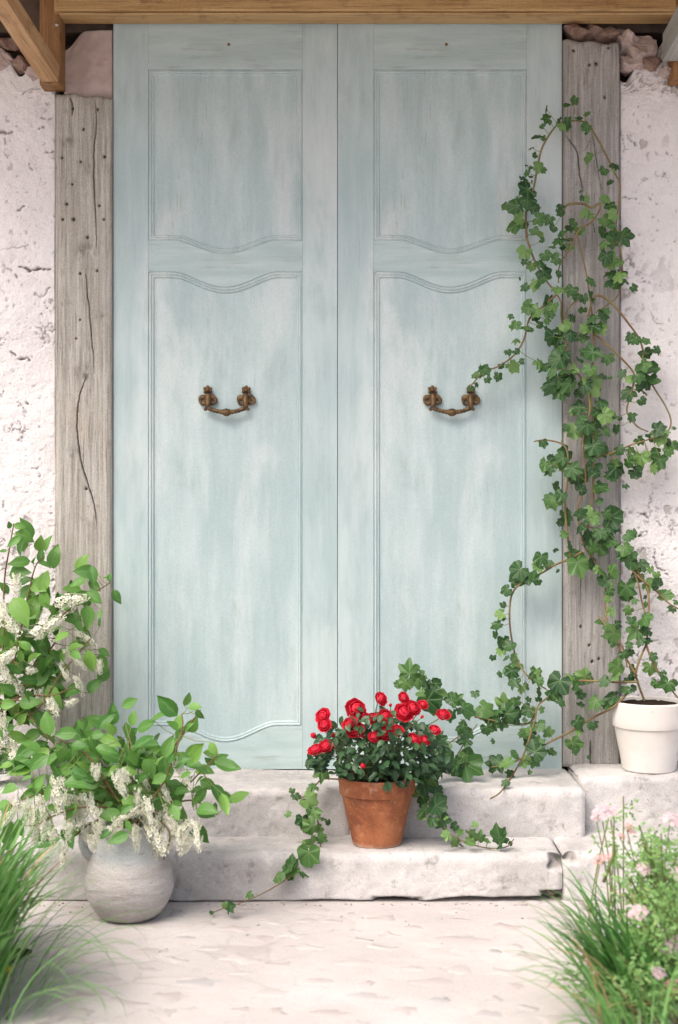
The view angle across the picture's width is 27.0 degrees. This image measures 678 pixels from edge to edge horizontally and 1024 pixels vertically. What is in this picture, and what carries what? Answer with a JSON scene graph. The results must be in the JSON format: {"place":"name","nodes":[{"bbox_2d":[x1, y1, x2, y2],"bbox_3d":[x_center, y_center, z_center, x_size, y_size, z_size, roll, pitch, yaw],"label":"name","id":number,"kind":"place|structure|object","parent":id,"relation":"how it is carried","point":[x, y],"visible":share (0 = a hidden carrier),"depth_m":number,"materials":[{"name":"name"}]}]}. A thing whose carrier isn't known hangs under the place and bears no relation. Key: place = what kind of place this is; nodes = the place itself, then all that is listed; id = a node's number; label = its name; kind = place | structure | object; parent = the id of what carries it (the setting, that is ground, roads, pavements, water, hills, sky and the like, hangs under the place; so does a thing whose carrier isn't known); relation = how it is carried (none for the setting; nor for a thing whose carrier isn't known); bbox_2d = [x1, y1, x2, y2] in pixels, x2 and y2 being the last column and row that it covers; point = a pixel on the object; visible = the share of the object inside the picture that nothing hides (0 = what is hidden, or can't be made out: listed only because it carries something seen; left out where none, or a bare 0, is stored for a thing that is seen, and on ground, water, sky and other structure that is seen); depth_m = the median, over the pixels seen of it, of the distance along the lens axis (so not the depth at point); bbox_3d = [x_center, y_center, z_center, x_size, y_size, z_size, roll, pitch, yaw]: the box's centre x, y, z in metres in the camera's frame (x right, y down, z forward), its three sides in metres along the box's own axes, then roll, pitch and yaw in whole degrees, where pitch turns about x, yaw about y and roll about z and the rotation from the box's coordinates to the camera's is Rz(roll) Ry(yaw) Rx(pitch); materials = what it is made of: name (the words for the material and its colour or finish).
{"place":"outdoors","nodes":[
{"label":"outdoors","id":0,"kind":"place"},
{"bbox_2d":[0,893,677,1023],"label":"ground","id":1,"kind":"structure","parent":0,"point":[296,962],"depth_m":3.06,"materials":[{"name":"stone"}]},
{"bbox_2d":[5,948,31,979],"bbox_3d":[-1.130,0.970,2.735,0.940,0.062,0.970,0,0,0],"label":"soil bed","id":2,"kind":"object","parent":1,"relation":"on","point":[25,952],"visible":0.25,"depth_m":3.12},
{"bbox_2d":[0,782,168,1023],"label":"grass","id":3,"kind":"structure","parent":2,"relation":"on","point":[12,895],"depth_m":2.79,"materials":[{"name":"green plant"}]},
{"bbox_2d":[78,814,173,922],"bbox_3d":[-0.514,0.862,3.415,0.230,0.229,0.211,0,0,0],"label":"jug","id":4,"kind":"object","parent":1,"relation":"on","point":[142,880],"visible":0.69,"depth_m":3.34,"materials":[{"name":"grey ceramic"}]},
{"bbox_2d":[0,692,248,870],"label":"blossom branches","id":5,"kind":"object","parent":4,"relation":"in","point":[113,795],"visible":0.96,"depth_m":3.35,"materials":[{"name":"green plant"}]},
{"bbox_2d":[34,902,602,983],"bbox_3d":[-0.024,0.977,3.231,1.653,0.010,0.607,0,0,0],"label":"grit","id":6,"kind":"object","parent":1,"relation":"on","point":[321,905],"visible":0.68,"depth_m":3.51,"materials":[{"name":"gravel"}]},
{"bbox_2d":[0,0,677,770],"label":"house wall","id":7,"kind":"structure","parent":1,"relation":"on","point":[648,180],"depth_m":4.01,"materials":[{"name":"paint"}]},
{"bbox_2d":[113,24,336,768],"bbox_3d":[-0.322,-0.330,4.012,0.634,2.117,0.074,0,0,0],"label":"door","id":8,"kind":"structure","parent":7,"relation":"attached to","point":[207,417],"depth_m":4.01,"materials":[{"name":"paint"}]},
{"bbox_2d":[0,0,677,91],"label":"porch","id":9,"kind":"object","parent":7,"relation":"attached to","point":[43,51],"visible":1,"depth_m":3.92,"materials":[{"name":"wood"}]},
{"bbox_2d":[338,24,561,768],"bbox_3d":[0.314,-0.330,4.012,0.634,2.117,0.074,0,0,0],"label":"door","id":10,"kind":"structure","parent":7,"relation":"attached to","point":[446,519],"depth_m":4.01,"materials":[{"name":"paint"}]},
{"bbox_2d":[0,830,677,901],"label":"stone step","id":11,"kind":"object","parent":1,"relation":"on","point":[240,867],"visible":0.4,"depth_m":3.55,"materials":[{"name":"white stone"}]},
{"bbox_2d":[0,761,677,841],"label":"stone step","id":12,"kind":"object","parent":11,"relation":"on","point":[551,804],"visible":0.45,"depth_m":3.73,"materials":[{"name":"white stone"}]},
{"bbox_2d":[0,708,12,780],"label":"glass vase","id":13,"kind":"object","parent":12,"relation":"on","point":[3,775],"visible":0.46,"depth_m":3.82,"materials":[{"name":"white"}]},
{"bbox_2d":[0,517,120,772],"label":"blossom branches","id":14,"kind":"object","parent":13,"relation":"in","point":[20,621],"visible":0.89,"depth_m":3.76,"materials":[{"name":"green plant"}]},
{"bbox_2d":[55,93,112,766],"bbox_3d":[-0.721,-0.232,4.058,0.162,1.905,0.141,0,0,0],"label":"timber post","id":15,"kind":"object","parent":12,"relation":"on","point":[83,325],"visible":0.81,"depth_m":3.99,"materials":[{"name":"grey wood"}]},
{"bbox_2d":[467,95,677,798],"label":"potted ivy","id":16,"kind":"object","parent":12,"relation":"on","point":[646,729],"visible":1,"depth_m":3.91,"materials":[{"name":"plant"}]},
{"bbox_2d":[562,39,619,766],"bbox_3d":[0.713,-0.308,4.057,0.160,2.059,0.143,0,0,0],"label":"timber post","id":17,"kind":"object","parent":12,"relation":"on","point":[591,75],"visible":0.58,"depth_m":3.99,"materials":[{"name":"wood"}]},
{"bbox_2d":[305,691,454,848],"bbox_3d":[0.104,0.656,3.620,0.385,0.400,0.259,0,0,0],"label":"potted rose","id":18,"kind":"object","parent":11,"relation":"on","point":[377,796],"visible":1,"depth_m":3.57,"materials":[{"name":"ceramic"}]},
{"bbox_2d":[209,657,513,914],"bbox_3d":[0.035,0.685,3.634,0.786,0.581,0.360,0,0,-15],"label":"trailing ivy","id":19,"kind":"object","parent":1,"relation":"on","point":[468,762],"visible":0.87,"depth_m":3.65,"materials":[{"name":"green plant"}]},
{"bbox_2d":[530,829,676,1020],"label":"clump","id":20,"kind":"object","parent":1,"relation":"on","point":[605,960],"visible":0.59,"depth_m":2.70,"materials":[{"name":"green plant"}]},
{"bbox_2d":[553,950,677,1023],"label":"flowering plant","id":21,"kind":"object","parent":1,"relation":"on","point":[663,983],"visible":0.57,"depth_m":2.63,"materials":[{"name":"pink plant"}]},
{"bbox_2d":[581,796,651,961],"bbox_3d":[0.584,0.788,2.993,0.146,0.340,0.274,0,0,8],"label":"flowering plant","id":22,"kind":"object","parent":1,"relation":"on","point":[614,810],"visible":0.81,"depth_m":3.00,"materials":[{"name":"pink plant"}]},
{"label":"soil bed","id":23,"kind":"structure","parent":0,"visible":0},
{"bbox_2d":[496,858,677,1023],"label":"grass","id":24,"kind":"structure","parent":23,"relation":"on","point":[604,1010],"depth_m":2.59,"materials":[{"name":"green plant"}]},
{"bbox_2d":[587,863,677,1008],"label":"flowering plant","id":25,"kind":"object","parent":23,"relation":"on","point":[656,939],"visible":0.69,"depth_m":2.72,"materials":[{"name":"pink plant"}]},
{"bbox_2d":[596,812,677,940],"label":"flowering plant","id":26,"kind":"object","parent":23,"relation":"on","point":[654,856],"visible":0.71,"depth_m":2.88,"materials":[{"name":"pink plant"}]}
]}

